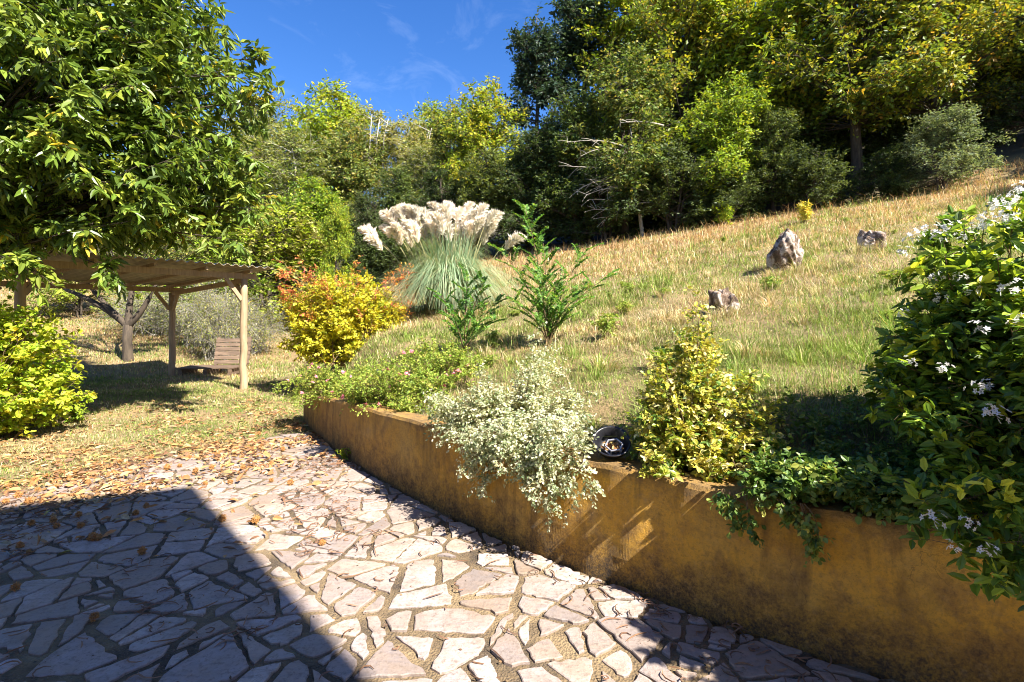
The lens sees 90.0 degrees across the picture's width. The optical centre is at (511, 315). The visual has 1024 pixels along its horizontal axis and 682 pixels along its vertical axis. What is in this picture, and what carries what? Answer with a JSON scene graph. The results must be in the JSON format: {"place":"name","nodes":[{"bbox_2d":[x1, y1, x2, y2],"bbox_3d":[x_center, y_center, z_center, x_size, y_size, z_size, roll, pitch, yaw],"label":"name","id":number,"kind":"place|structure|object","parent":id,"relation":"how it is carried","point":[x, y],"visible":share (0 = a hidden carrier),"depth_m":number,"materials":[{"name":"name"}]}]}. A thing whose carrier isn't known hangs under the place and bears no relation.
{"place":"outdoors","nodes":[
{"label":"outdoors","id":0,"kind":"place"},
{"bbox_2d":[0,428,899,681],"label":"patio","id":1,"kind":"structure","parent":0,"point":[531,610],"depth_m":3.02,"materials":[{"name":"stone"}]},
{"bbox_2d":[0,435,836,681],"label":"fallen leaves","id":2,"kind":"object","parent":1,"relation":"on","point":[144,607],"visible":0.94,"depth_m":3.17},
{"bbox_2d":[1,446,890,681],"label":"plant debris","id":3,"kind":"object","parent":1,"relation":"on","point":[357,565],"visible":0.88,"depth_m":3.09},
{"bbox_2d":[1,0,967,204],"label":"sky","id":4,"kind":"structure","parent":0,"point":[391,53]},
{"bbox_2d":[0,76,1023,636],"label":"ground","id":5,"kind":"structure","parent":0,"point":[1010,152],"depth_m":7.96,"materials":[{"name":"soil"}]},
{"bbox_2d":[0,284,96,438],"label":"lit shrub","id":6,"kind":"object","parent":5,"relation":"on","point":[26,398],"visible":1,"depth_m":6.69,"materials":[{"name":"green plant"}]},
{"bbox_2d":[2,251,144,317],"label":"woodland bush","id":7,"kind":"object","parent":5,"relation":"on","point":[72,298],"visible":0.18,"depth_m":19.62,"materials":[{"name":"green plant"}]},
{"bbox_2d":[60,402,89,423],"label":"weed","id":8,"kind":"object","parent":5,"relation":"on","point":[75,415],"visible":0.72,"depth_m":7.38,"materials":[{"name":"green plant"}]},
{"bbox_2d":[59,231,203,361],"bbox_3d":[-10.694,-0.795,13.945,4.163,4.640,3.739,0,0,0],"label":"fruit tree","id":9,"kind":"object","parent":5,"relation":"on","point":[128,321],"visible":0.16,"depth_m":13.97,"materials":[{"name":"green plant"}]},
{"bbox_2d":[0,249,272,389],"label":"pergola","id":10,"kind":"object","parent":5,"relation":"on","point":[170,274],"visible":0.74,"depth_m":10.44,"materials":[{"name":"brown wood"}]},
{"bbox_2d":[0,0,285,306],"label":"chestnut tree","id":11,"kind":"object","parent":5,"relation":"on","point":[127,66],"visible":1,"depth_m":6.62,"materials":[{"name":"green plant"}]},
{"bbox_2d":[76,285,222,337],"bbox_3d":[-12.478,-0.135,17.981,4.264,2.120,4.287,0,0,-15],"label":"dead brush","id":12,"kind":"object","parent":5,"relation":"on","point":[142,317],"visible":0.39,"depth_m":17.53,"materials":[{"name":"grey plant"}]},
{"bbox_2d":[104,249,205,315],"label":"woodland bush","id":13,"kind":"object","parent":5,"relation":"on","point":[113,293],"visible":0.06,"depth_m":20.95,"materials":[{"name":"green plant"}]},
{"bbox_2d":[0,279,314,491],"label":"lawn grass","id":14,"kind":"structure","parent":5,"relation":"on","point":[273,373],"depth_m":9.88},
{"bbox_2d":[0,389,358,557],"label":"fallen leaves","id":15,"kind":"object","parent":5,"relation":"on","point":[259,443],"visible":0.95,"depth_m":5.82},
{"bbox_2d":[134,285,260,347],"bbox_3d":[-10.351,0.131,17.023,3.981,2.252,3.959,0,0,-7],"label":"dead brush","id":16,"kind":"object","parent":5,"relation":"on","point":[178,326],"visible":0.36,"depth_m":16.35,"materials":[{"name":"grey plant"}]},
{"bbox_2d":[126,216,295,319],"bbox_3d":[-11.796,-1.678,20.904,6.780,5.302,6.286,0,0,-44],"label":"woodland bush","id":17,"kind":"object","parent":5,"relation":"on","point":[236,260],"visible":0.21,"depth_m":19.98,"materials":[{"name":"green plant"}]},
{"bbox_2d":[175,337,251,375],"bbox_3d":[-7.552,1.010,13.033,1.455,0.917,0.936,0,0,-8],"label":"pallet seat","id":18,"kind":"object","parent":5,"relation":"on","point":[222,349],"visible":0.9,"depth_m":13.29,"materials":[{"name":"brown wood"}]},
{"bbox_2d":[165,279,267,360],"bbox_3d":[-8.627,0.128,15.187,2.756,3.047,2.741,0,0,-22],"label":"dead brush","id":19,"kind":"object","parent":5,"relation":"on","point":[224,328],"visible":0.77,"depth_m":14.93,"materials":[{"name":"grey plant"}]},
{"bbox_2d":[199,294,293,357],"bbox_3d":[-8.445,0.352,16.509,3.046,2.252,3.062,0,0,0],"label":"dead brush","id":20,"kind":"object","parent":5,"relation":"on","point":[261,333],"visible":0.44,"depth_m":16.41,"materials":[{"name":"grey plant"}]},
{"bbox_2d":[219,116,292,287],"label":"slender tree","id":21,"kind":"object","parent":5,"relation":"on","point":[257,148],"visible":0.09,"depth_m":29.59,"materials":[{"name":"green plant"}]},
{"bbox_2d":[169,192,356,325],"bbox_3d":[-10.638,-2.081,21.871,7.717,6.509,8.324,0,0,-26],"label":"woodland bush","id":22,"kind":"object","parent":5,"relation":"on","point":[293,244],"visible":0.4,"depth_m":21.69,"materials":[{"name":"green plant"}]},
{"bbox_2d":[221,90,306,261],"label":"slender tree","id":23,"kind":"object","parent":5,"relation":"on","point":[258,118],"visible":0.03,"depth_m":35.57,"materials":[{"name":"green plant"}]},
{"bbox_2d":[252,120,354,295],"bbox_3d":[-11.497,-5.470,28.897,5.946,10.540,6.727,0,0,27],"label":"slender tree","id":24,"kind":"object","parent":5,"relation":"on","point":[284,170],"visible":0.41,"depth_m":27.98,"materials":[{"name":"green plant"}]},
{"bbox_2d":[262,169,349,297],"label":"woodland tree","id":25,"kind":"object","parent":5,"relation":"on","point":[323,197],"visible":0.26,"depth_m":23.37,"materials":[{"name":"green plant"}]},
{"bbox_2d":[268,359,385,411],"bbox_3d":[-2.551,0.986,7.314,1.782,0.743,1.185,0,0,21],"label":"salvia","id":26,"kind":"object","parent":5,"relation":"on","point":[321,379],"visible":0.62,"depth_m":7.21,"materials":[{"name":"green plant"}]},
{"bbox_2d":[278,69,382,271],"bbox_3d":[-12.764,-8.971,35.104,9.438,14.966,8.528,0,0,-1],"label":"woodland tree","id":27,"kind":"object","parent":5,"relation":"on","point":[315,123],"visible":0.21,"depth_m":33.57,"materials":[{"name":"green plant"}]},
{"bbox_2d":[314,198,362,301],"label":"woodland tree","id":28,"kind":"object","parent":5,"relation":"on","point":[337,230],"visible":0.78,"depth_m":19.73,"materials":[{"name":"green plant"}]},
{"bbox_2d":[272,255,416,369],"bbox_3d":[-3.277,-0.024,10.116,2.752,2.204,1.948,0,0,0],"label":"yellow shrub","id":29,"kind":"object","parent":5,"relation":"on","point":[338,319],"visible":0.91,"depth_m":9.65,"materials":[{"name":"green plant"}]},
{"bbox_2d":[307,121,413,257],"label":"woodland tree","id":30,"kind":"object","parent":5,"relation":"on","point":[359,175],"visible":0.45,"depth_m":29.75,"materials":[{"name":"green plant"}]},
{"bbox_2d":[323,228,407,287],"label":"woodland bush","id":31,"kind":"object","parent":5,"relation":"on","point":[365,249],"visible":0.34,"depth_m":20.88,"materials":[{"name":"green plant"}]},
{"bbox_2d":[323,103,409,207],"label":"slender tree","id":32,"kind":"object","parent":5,"relation":"on","point":[378,119],"visible":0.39,"depth_m":31.93,"materials":[{"name":"green plant"}]},
{"bbox_2d":[339,188,395,272],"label":"holm oak","id":33,"kind":"object","parent":5,"relation":"on","point":[371,215],"visible":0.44,"depth_m":23.16,"materials":[{"name":"green plant"}]},
{"bbox_2d":[335,376,409,409],"bbox_3d":[-1.642,0.952,6.249,1.117,0.472,1.292,0,0,0],"label":"salvia","id":34,"kind":"object","parent":5,"relation":"on","point":[377,400],"visible":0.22,"depth_m":6.01,"materials":[{"name":"green plant"}]},
{"bbox_2d":[350,233,423,286],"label":"woodland bush","id":35,"kind":"object","parent":5,"relation":"on","point":[386,256],"visible":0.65,"depth_m":20.07,"materials":[{"name":"green plant"}]},
{"bbox_2d":[371,162,422,259],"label":"holm oak","id":36,"kind":"object","parent":5,"relation":"on","point":[398,194],"visible":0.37,"depth_m":28.49,"materials":[{"name":"green plant"}]},
{"bbox_2d":[336,355,463,416],"bbox_3d":[-1.282,0.809,5.904,1.818,0.727,1.138,0,0,34],"label":"salvia","id":37,"kind":"object","parent":5,"relation":"on","point":[416,383],"visible":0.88,"depth_m":5.72,"materials":[{"name":"green plant"}]},
{"bbox_2d":[369,110,434,193],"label":"slender tree","id":38,"kind":"object","parent":5,"relation":"on","point":[405,137],"visible":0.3,"depth_m":32.08,"materials":[{"name":"green plant"}]},
{"bbox_2d":[384,135,453,251],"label":"slender tree","id":39,"kind":"object","parent":5,"relation":"on","point":[425,158],"visible":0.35,"depth_m":30.25,"materials":[{"name":"green plant"}]},
{"bbox_2d":[382,92,457,231],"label":"woodland tree","id":40,"kind":"object","parent":5,"relation":"on","point":[424,113],"visible":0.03,"depth_m":41.05,"materials":[{"name":"green plant"}]},
{"bbox_2d":[382,335,489,391],"bbox_3d":[-0.894,0.609,6.200,1.431,0.768,1.080,0,0,24],"label":"salvia","id":41,"kind":"object","parent":5,"relation":"on","point":[457,357],"visible":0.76,"depth_m":6.05,"materials":[{"name":"green plant"}]},
{"bbox_2d":[405,160,471,255],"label":"holm oak","id":42,"kind":"object","parent":5,"relation":"on","point":[436,192],"visible":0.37,"depth_m":27.07,"materials":[{"name":"green plant"}]},
{"bbox_2d":[350,200,533,312],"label":"pampas grass","id":43,"kind":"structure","parent":5,"relation":"on","point":[440,270],"depth_m":10.85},
{"bbox_2d":[408,100,481,245],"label":"woodland tree","id":44,"kind":"object","parent":5,"relation":"on","point":[445,148],"visible":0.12,"depth_m":32.25,"materials":[{"name":"green plant"}]},
{"bbox_2d":[426,261,507,350],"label":"sapling","id":45,"kind":"object","parent":5,"relation":"on","point":[456,328],"visible":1,"depth_m":6.85,"materials":[{"name":"green plant"}]},
{"bbox_2d":[476,354,500,365],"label":"meadow weed","id":46,"kind":"object","parent":5,"relation":"on","point":[490,358],"visible":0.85,"depth_m":6.14,"materials":[{"name":"green plant"}]},
{"bbox_2d":[451,144,530,259],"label":"holm oak","id":47,"kind":"object","parent":5,"relation":"on","point":[484,185],"visible":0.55,"depth_m":26.15,"materials":[{"name":"green plant"}]},
{"bbox_2d":[435,75,548,256],"bbox_3d":[-1.238,-8.639,30.322,6.910,11.161,6.506,0,0,-10],"label":"oak tree","id":48,"kind":"object","parent":5,"relation":"on","point":[479,120],"visible":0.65,"depth_m":28.92,"materials":[{"name":"green plant"}]},
{"bbox_2d":[416,320,610,532],"bbox_3d":[0.206,0.742,4.083,1.282,1.406,1.977,0,0,-39],"label":"silver shrub","id":49,"kind":"object","parent":5,"relation":"on","point":[527,424],"visible":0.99,"depth_m":3.90,"materials":[{"name":"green plant"}]},
{"bbox_2d":[480,6,572,232],"bbox_3d":[1.369,-11.333,31.113,7.465,15.309,5.708,0,0,4],"label":"woodland tree","id":50,"kind":"object","parent":5,"relation":"on","point":[533,54],"visible":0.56,"depth_m":30.44,"materials":[{"name":"green plant"}]},
{"bbox_2d":[481,149,586,250],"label":"woodland bush","id":51,"kind":"object","parent":5,"relation":"on","point":[547,239],"visible":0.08,"depth_m":29.27,"materials":[{"name":"green plant"}]},
{"bbox_2d":[490,126,580,251],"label":"holm oak","id":52,"kind":"object","parent":5,"relation":"on","point":[529,169],"visible":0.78,"depth_m":25.25,"materials":[{"name":"green plant"}]},
{"bbox_2d":[487,199,620,345],"bbox_3d":[0.547,-0.547,6.606,1.745,1.891,0.739,0,0,0],"label":"sapling","id":53,"kind":"object","parent":5,"relation":"on","point":[551,313],"visible":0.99,"depth_m":6.56,"materials":[{"name":"green plant"}]},
{"bbox_2d":[523,0,623,234],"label":"woodland tree","id":54,"kind":"object","parent":5,"relation":"on","point":[570,12],"visible":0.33,"depth_m":31.10,"materials":[{"name":"green plant"}]},
{"bbox_2d":[528,87,621,246],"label":"holm oak","id":55,"kind":"object","parent":5,"relation":"on","point":[573,115],"visible":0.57,"depth_m":24.24,"materials":[{"name":"green plant"}]},
{"bbox_2d":[565,348,625,370],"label":"green grass tuft","id":56,"kind":"object","parent":5,"relation":"on","point":[599,362],"visible":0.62,"depth_m":5.31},
{"bbox_2d":[541,154,665,244],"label":"woodland bush","id":57,"kind":"object","parent":5,"relation":"on","point":[612,203],"visible":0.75,"depth_m":23.26,"materials":[{"name":"green plant"}]},
{"bbox_2d":[587,311,623,338],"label":"meadow weed","id":58,"kind":"object","parent":5,"relation":"on","point":[608,322],"visible":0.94,"depth_m":6.35,"materials":[{"name":"green plant"}]},
{"bbox_2d":[584,354,627,371],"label":"dry grass tuft","id":59,"kind":"object","parent":5,"relation":"on","point":[610,367],"visible":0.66,"depth_m":5.18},
{"bbox_2d":[561,110,663,236],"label":"tree","id":60,"kind":"object","parent":5,"relation":"on","point":[639,218],"visible":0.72,"depth_m":22.07,"materials":[{"name":"grey plant"}]},
{"bbox_2d":[551,34,691,239],"bbox_3d":[5.385,-7.949,24.217,6.736,9.491,8.166,0,0,-17],"label":"woodland tree","id":61,"kind":"object","parent":5,"relation":"on","point":[620,103],"visible":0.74,"depth_m":23.02,"materials":[{"name":"green plant"}]},
{"bbox_2d":[615,300,633,313],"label":"meadow weed","id":62,"kind":"object","parent":5,"relation":"on","point":[624,305],"visible":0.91,"depth_m":7.62,"materials":[{"name":"green plant"}]},
{"bbox_2d":[568,0,701,125],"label":"oak tree","id":63,"kind":"object","parent":5,"relation":"on","point":[628,29],"visible":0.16,"depth_m":30.02,"materials":[{"name":"green plant"}]},
{"bbox_2d":[602,143,682,232],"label":"woodland bush","id":64,"kind":"object","parent":5,"relation":"on","point":[650,216],"visible":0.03,"depth_m":26.26,"materials":[{"name":"green plant"}]},
{"bbox_2d":[284,157,1023,480],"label":"meadow grass","id":65,"kind":"structure","parent":5,"relation":"on","point":[965,202],"depth_m":8.21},
{"bbox_2d":[597,24,717,157],"bbox_3d":[7.963,-10.321,29.253,8.587,10.995,8.016,0,0,14],"label":"holm oak","id":66,"kind":"object","parent":5,"relation":"on","point":[642,39],"visible":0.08,"depth_m":27.25,"materials":[{"name":"green plant"}]},
{"bbox_2d":[303,394,1023,681],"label":"retaining wall","id":67,"kind":"structure","parent":5,"relation":"on","point":[872,598],"depth_m":2.79,"materials":[{"name":"paint"}]},
{"bbox_2d":[592,426,630,458],"bbox_3d":[0.668,0.873,3.446,0.256,0.116,0.256,-6,38,0],"label":"spotlight","id":68,"kind":"object","parent":67,"relation":"on","point":[612,448],"visible":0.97,"depth_m":3.46,"materials":[{"name":"black metal"}]},
{"bbox_2d":[619,285,803,483],"bbox_3d":[1.246,0.451,3.307,1.061,1.328,0.924,0,0,0],"label":"variegated shrub","id":69,"kind":"object","parent":67,"relation":"on","point":[701,432],"visible":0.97,"depth_m":3.24,"materials":[{"name":"yellow plant"}]},
{"bbox_2d":[706,489,765,548],"bbox_3d":[1.190,1.078,2.728,0.286,0.280,0.157,0,0,35],"label":"ivy strand","id":70,"kind":"object","parent":67,"relation":"attached to","point":[729,504],"visible":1,"depth_m":2.72,"materials":[{"name":"green plant"}]},
{"bbox_2d":[753,484,835,567],"bbox_3d":[1.405,1.069,2.577,0.165,0.398,0.363,0,0,-44],"label":"ivy strand","id":71,"kind":"object","parent":67,"relation":"attached to","point":[805,529],"visible":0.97,"depth_m":2.55,"materials":[{"name":"green plant"}]},
{"bbox_2d":[859,180,1023,611],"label":"mexican orange shrub","id":72,"kind":"object","parent":67,"relation":"on","point":[954,366],"visible":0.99,"depth_m":2.42,"materials":[{"name":"green plant"}]},
{"bbox_2d":[620,137,741,232],"bbox_3d":[7.480,-5.463,22.401,4.847,4.477,5.310,0,0,38],"label":"woodland bush","id":73,"kind":"object","parent":5,"relation":"on","point":[663,198],"visible":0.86,"depth_m":21.78,"materials":[{"name":"green plant"}]},
{"bbox_2d":[598,0,792,207],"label":"oak tree","id":74,"kind":"object","parent":5,"relation":"on","point":[690,23],"visible":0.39,"depth_m":25.70,"materials":[{"name":"green plant"}]},
{"bbox_2d":[648,127,751,224],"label":"woodland bush","id":75,"kind":"object","parent":5,"relation":"on","point":[695,141],"visible":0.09,"depth_m":24.73,"materials":[{"name":"green plant"}]},
{"bbox_2d":[708,201,734,224],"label":"weed","id":76,"kind":"object","parent":5,"relation":"on","point":[725,214],"visible":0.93,"depth_m":20.50,"materials":[{"name":"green plant"}]},
{"bbox_2d":[708,287,739,313],"bbox_3d":[2.732,-0.111,6.627,0.360,0.516,0.294,0,0,7],"label":"rock","id":77,"kind":"object","parent":5,"relation":"on","point":[719,298],"visible":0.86,"depth_m":6.52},
{"bbox_2d":[676,62,776,203],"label":"woodland tree","id":78,"kind":"object","parent":5,"relation":"on","point":[727,112],"visible":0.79,"depth_m":21.57,"materials":[{"name":"green plant"}]},
{"bbox_2d":[682,164,773,227],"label":"woodland bush","id":79,"kind":"object","parent":5,"relation":"on","point":[733,198],"visible":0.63,"depth_m":21.11,"materials":[{"name":"green plant"}]},
{"bbox_2d":[688,124,815,211],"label":"woodland bush","id":80,"kind":"object","parent":5,"relation":"on","point":[777,177],"visible":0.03,"depth_m":23.82,"materials":[{"name":"green plant"}]},
{"bbox_2d":[730,337,789,357],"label":"dry grass tuft","id":81,"kind":"object","parent":5,"relation":"on","point":[745,350],"visible":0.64,"depth_m":4.75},
{"bbox_2d":[645,0,882,205],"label":"woodland tree","id":82,"kind":"object","parent":5,"relation":"on","point":[761,22],"visible":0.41,"depth_m":24.52,"materials":[{"name":"green plant"}]},
{"bbox_2d":[758,275,782,291],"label":"meadow weed","id":83,"kind":"object","parent":5,"relation":"on","point":[769,281],"visible":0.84,"depth_m":7.45,"materials":[{"name":"green plant"}]},
{"bbox_2d":[754,294,797,306],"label":"dry grass tuft","id":84,"kind":"object","parent":5,"relation":"on","point":[769,302],"visible":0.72,"depth_m":6.48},
{"bbox_2d":[739,104,816,215],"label":"holm oak","id":85,"kind":"object","parent":5,"relation":"on","point":[770,142],"visible":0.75,"depth_m":21.66,"materials":[{"name":"green plant"}]},
{"bbox_2d":[766,228,803,270],"bbox_3d":[4.845,-0.862,8.966,0.594,1.331,0.535,-7,5,0],"label":"rock","id":86,"kind":"object","parent":5,"relation":"on","point":[786,248],"visible":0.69,"depth_m":8.81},
{"bbox_2d":[784,313,824,324],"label":"dry grass tuft","id":87,"kind":"object","parent":5,"relation":"on","point":[802,320],"visible":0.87,"depth_m":5.53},
{"bbox_2d":[796,199,813,222],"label":"weed","id":88,"kind":"object","parent":5,"relation":"on","point":[805,213],"visible":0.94,"depth_m":15.95,"materials":[{"name":"yellow plant"}]},
{"bbox_2d":[725,0,885,128],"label":"oak tree","id":89,"kind":"object","parent":5,"relation":"on","point":[820,92],"visible":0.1,"depth_m":24.13,"materials":[{"name":"green plant"}]},
{"bbox_2d":[783,345,832,365],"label":"green grass tuft","id":90,"kind":"object","parent":5,"relation":"on","point":[800,359],"visible":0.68,"depth_m":4.44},
{"bbox_2d":[767,116,850,194],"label":"woodland bush","id":91,"kind":"object","parent":5,"relation":"on","point":[821,139],"visible":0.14,"depth_m":23.60,"materials":[{"name":"green plant"}]},
{"bbox_2d":[762,143,860,210],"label":"woodland bush","id":92,"kind":"object","parent":5,"relation":"on","point":[817,172],"visible":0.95,"depth_m":20.48,"materials":[{"name":"green plant"}]},
{"bbox_2d":[732,437,938,525],"bbox_3d":[1.706,0.886,2.693,0.934,0.415,0.686,0,0,34],"label":"evergreen groundcover","id":93,"kind":"object","parent":5,"relation":"on","point":[855,484],"visible":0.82,"depth_m":2.58,"materials":[{"name":"green plant"}]},
{"bbox_2d":[833,126,884,171],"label":"woodland bush","id":94,"kind":"object","parent":5,"relation":"on","point":[848,156],"visible":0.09,"depth_m":24.99,"materials":[{"name":"green plant"}]},
{"bbox_2d":[750,0,973,193],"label":"oak tree","id":95,"kind":"object","parent":5,"relation":"on","point":[846,25],"visible":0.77,"depth_m":21.15,"materials":[{"name":"green plant"}]},
{"bbox_2d":[842,348,881,364],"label":"green grass tuft","id":96,"kind":"object","parent":5,"relation":"on","point":[861,358],"visible":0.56,"depth_m":4.22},
{"bbox_2d":[857,229,886,251],"bbox_3d":[6.447,-1.233,9.182,0.418,0.621,0.539,5,8,15],"label":"rock","id":97,"kind":"object","parent":5,"relation":"on","point":[872,236],"visible":0.59,"depth_m":9.05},
{"bbox_2d":[772,376,980,478],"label":"shade plants","id":98,"kind":"object","parent":5,"relation":"on","point":[818,426],"visible":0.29,"depth_m":3.12,"materials":[{"name":"green plant"}]},
{"bbox_2d":[845,143,917,201],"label":"woodland bush","id":99,"kind":"object","parent":5,"relation":"on","point":[884,166],"visible":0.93,"depth_m":20.00,"materials":[{"name":"green plant"}]},
{"bbox_2d":[871,305,907,326],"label":"green grass tuft","id":100,"kind":"object","parent":5,"relation":"on","point":[891,316],"visible":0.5,"depth_m":5.05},
{"bbox_2d":[816,0,982,155],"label":"oak tree","id":101,"kind":"object","parent":5,"relation":"on","point":[963,81],"visible":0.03,"depth_m":22.40,"materials":[{"name":"green plant"}]},
{"bbox_2d":[882,269,917,284],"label":"meadow weed","id":102,"kind":"object","parent":5,"relation":"on","point":[898,274],"visible":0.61,"depth_m":6.29,"materials":[{"name":"green plant"}]},
{"bbox_2d":[862,107,938,166],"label":"woodland bush","id":103,"kind":"object","parent":5,"relation":"on","point":[896,131],"visible":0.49,"depth_m":23.09,"materials":[{"name":"green plant"}]},
{"bbox_2d":[823,0,1023,171],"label":"oak tree","id":104,"kind":"object","parent":5,"relation":"on","point":[985,32],"visible":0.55,"depth_m":20.19,"materials":[{"name":"green plant"}]},
{"bbox_2d":[871,99,1018,196],"bbox_3d":[16.005,-6.030,19.282,4.298,3.613,4.438,0,0,-12],"label":"woodland bush","id":105,"kind":"object","parent":5,"relation":"on","point":[950,166],"visible":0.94,"depth_m":18.45,"materials":[{"name":"green plant"}]},
{"bbox_2d":[881,0,1023,146],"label":"oak tree","id":106,"kind":"object","parent":5,"relation":"on","point":[991,3],"visible":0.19,"depth_m":21.32,"materials":[{"name":"green plant"}]},
{"bbox_2d":[940,10,1023,148],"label":"holm oak","id":107,"kind":"object","parent":5,"relation":"on","point":[1010,101],"visible":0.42,"depth_m":20.52,"materials":[{"name":"green plant"}]},
{"bbox_2d":[984,105,1023,133],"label":"woodland bush","id":108,"kind":"object","parent":5,"relation":"on","point":[1000,115],"visible":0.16,"depth_m":22.19,"materials":[{"name":"green plant"}]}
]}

